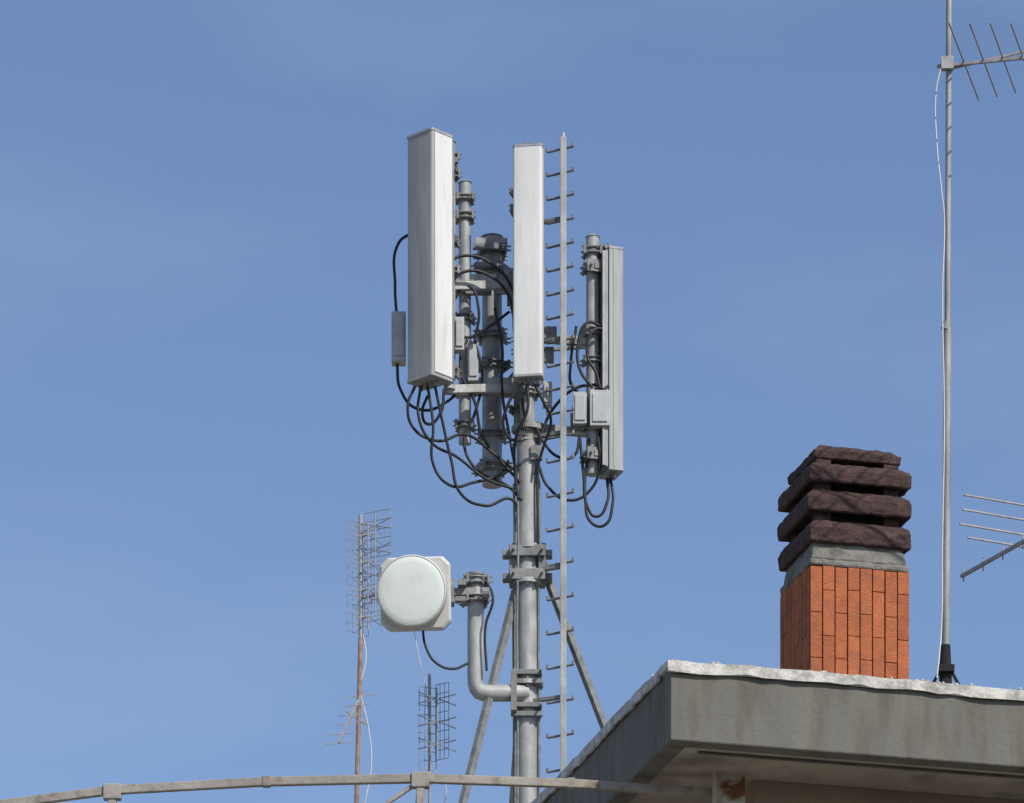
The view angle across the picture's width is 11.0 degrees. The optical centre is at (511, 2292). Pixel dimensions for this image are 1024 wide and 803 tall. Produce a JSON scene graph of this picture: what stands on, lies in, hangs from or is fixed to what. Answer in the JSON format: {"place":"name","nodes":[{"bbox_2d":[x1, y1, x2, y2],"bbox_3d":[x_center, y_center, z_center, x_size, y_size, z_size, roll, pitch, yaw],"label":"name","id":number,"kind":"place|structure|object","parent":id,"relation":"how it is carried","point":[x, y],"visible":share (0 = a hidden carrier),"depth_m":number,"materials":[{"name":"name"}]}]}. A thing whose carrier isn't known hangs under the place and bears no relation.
{"place":"outdoors","nodes":[
{"label":"outdoors","id":0,"kind":"place"},
{"bbox_2d":[0,771,744,802],"bbox_3d":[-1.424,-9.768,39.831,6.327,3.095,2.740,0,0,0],"label":"metal railing","id":1,"kind":"object","parent":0,"point":[727,788],"visible":0.81,"depth_m":38.58,"materials":[{"name":"grey metal"}]},
{"bbox_2d":[0,0,1023,802],"label":"sky","id":2,"kind":"structure","parent":0,"point":[204,203],"materials":[{"name":"blue"}]},
{"bbox_2d":[745,780,1023,802],"bbox_3d":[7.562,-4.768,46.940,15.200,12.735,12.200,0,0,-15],"label":"walls","id":3,"kind":"structure","parent":0,"point":[758,791],"depth_m":39.27,"materials":[{"name":"paint"}]},
{"bbox_2d":[629,747,1023,802],"bbox_3d":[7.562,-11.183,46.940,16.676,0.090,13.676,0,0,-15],"label":"soffit","id":4,"kind":"structure","parent":3,"relation":"on","point":[688,767],"depth_m":39.02,"materials":[{"name":"paint"}]},
{"bbox_2d":[697,751,1023,778],"bbox_3d":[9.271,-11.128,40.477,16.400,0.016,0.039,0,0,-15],"label":"soffit drip strip","id":5,"kind":"object","parent":4,"relation":"attached to","point":[858,764],"visible":1,"depth_m":38.68,"materials":[{"name":"grey concrete"}]},
{"bbox_3d":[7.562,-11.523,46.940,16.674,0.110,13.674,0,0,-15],"label":"roof deck","id":6,"kind":"object","parent":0,"visible":0},
{"bbox_2d":[325,508,390,802],"bbox_3d":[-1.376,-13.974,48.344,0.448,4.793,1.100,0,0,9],"label":"tv aerial","id":7,"kind":"object","parent":6,"relation":"on","point":[362,562],"visible":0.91,"depth_m":48.78,"materials":[{"name":"metal"}]},
{"bbox_2d":[414,631,455,802],"bbox_3d":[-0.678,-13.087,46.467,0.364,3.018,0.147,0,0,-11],"label":"tv aerial","id":8,"kind":"object","parent":6,"relation":"on","point":[429,706],"visible":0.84,"depth_m":46.48,"materials":[{"name":"metal"}]},
{"bbox_2d":[391,140,614,802],"bbox_3d":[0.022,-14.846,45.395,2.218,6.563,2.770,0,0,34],"label":"telecom mast","id":9,"kind":"object","parent":6,"relation":"on","point":[527,554],"visible":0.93,"depth_m":44.91,"materials":[{"name":"metal"}]},
{"bbox_2d":[407,127,458,390],"bbox_3d":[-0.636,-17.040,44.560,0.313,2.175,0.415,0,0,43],"label":"panel antenna","id":10,"kind":"object","parent":9,"relation":"attached to","point":[433,161],"visible":1,"depth_m":44.40,"materials":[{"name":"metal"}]},
{"bbox_2d":[377,555,541,718],"bbox_3d":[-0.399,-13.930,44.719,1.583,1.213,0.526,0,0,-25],"label":"microwave dish antenna","id":11,"kind":"object","parent":9,"relation":"attached to","point":[417,593],"visible":1,"depth_m":44.53,"materials":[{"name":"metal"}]},
{"bbox_2d":[513,141,543,384],"bbox_3d":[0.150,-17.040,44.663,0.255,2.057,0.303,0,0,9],"label":"panel antenna","id":12,"kind":"object","parent":9,"relation":"attached to","point":[528,262],"visible":1,"depth_m":44.52,"materials":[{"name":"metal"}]},
{"bbox_2d":[533,132,573,773],"bbox_3d":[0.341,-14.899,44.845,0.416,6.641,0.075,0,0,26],"label":"climbing ladder","id":13,"kind":"object","parent":9,"relation":"attached to","point":[561,434],"visible":0.95,"depth_m":44.77,"materials":[{"name":"metal"}]},
{"bbox_2d":[583,243,623,483],"bbox_3d":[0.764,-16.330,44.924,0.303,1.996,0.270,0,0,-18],"label":"panel antenna","id":14,"kind":"object","parent":9,"relation":"attached to","point":[610,266],"visible":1,"depth_m":44.83,"materials":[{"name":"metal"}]},
{"bbox_2d":[543,676,684,802],"bbox_3d":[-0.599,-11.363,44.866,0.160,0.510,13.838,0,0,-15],"label":"fascia side","id":15,"kind":"structure","parent":6,"relation":"attached to","point":[631,747],"depth_m":39.05,"materials":[{"name":"concrete"}]},
{"bbox_2d":[531,670,663,802],"bbox_3d":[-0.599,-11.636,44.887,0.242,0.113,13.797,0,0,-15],"label":"flashing side","id":16,"kind":"object","parent":15,"relation":"on","point":[630,704],"visible":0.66,"depth_m":39.58,"materials":[{"name":"grey metal"}]},
{"bbox_2d":[651,659,1021,689],"bbox_3d":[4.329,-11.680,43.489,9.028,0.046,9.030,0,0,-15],"label":"edge pebbles","id":17,"kind":"object","parent":6,"relation":"on","point":[971,684],"visible":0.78,"depth_m":38.48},
{"bbox_2d":[777,445,911,678],"bbox_3d":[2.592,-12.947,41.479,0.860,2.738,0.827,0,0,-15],"label":"brick chimney","id":18,"kind":"object","parent":6,"relation":"on","point":[844,600],"visible":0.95,"depth_m":41.14,"materials":[{"name":"brick"}]},
{"bbox_2d":[665,672,1023,773],"bbox_3d":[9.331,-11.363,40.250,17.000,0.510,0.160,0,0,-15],"label":"fascia front","id":19,"kind":"structure","parent":6,"relation":"attached to","point":[800,718],"depth_m":38.34,"materials":[{"name":"concrete"}]},
{"bbox_2d":[659,660,1023,700],"bbox_3d":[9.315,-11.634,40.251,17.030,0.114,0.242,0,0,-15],"label":"flashing front","id":20,"kind":"object","parent":19,"relation":"attached to","point":[666,667],"visible":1,"depth_m":38.29,"materials":[{"name":"silver metal"}]},
{"bbox_2d":[933,0,1023,684],"bbox_3d":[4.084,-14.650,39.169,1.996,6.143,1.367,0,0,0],"label":"tv aerial","id":21,"kind":"object","parent":6,"relation":"on","point":[945,666],"visible":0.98,"depth_m":39.17,"materials":[{"name":"metal"}]},
{"bbox_2d":[959,494,1023,581],"bbox_3d":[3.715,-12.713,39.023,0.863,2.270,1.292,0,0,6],"label":"tv aerial","id":22,"kind":"object","parent":6,"relation":"on","point":[1002,553],"visible":1,"depth_m":39.34,"materials":[{"name":"metal"}]}
]}

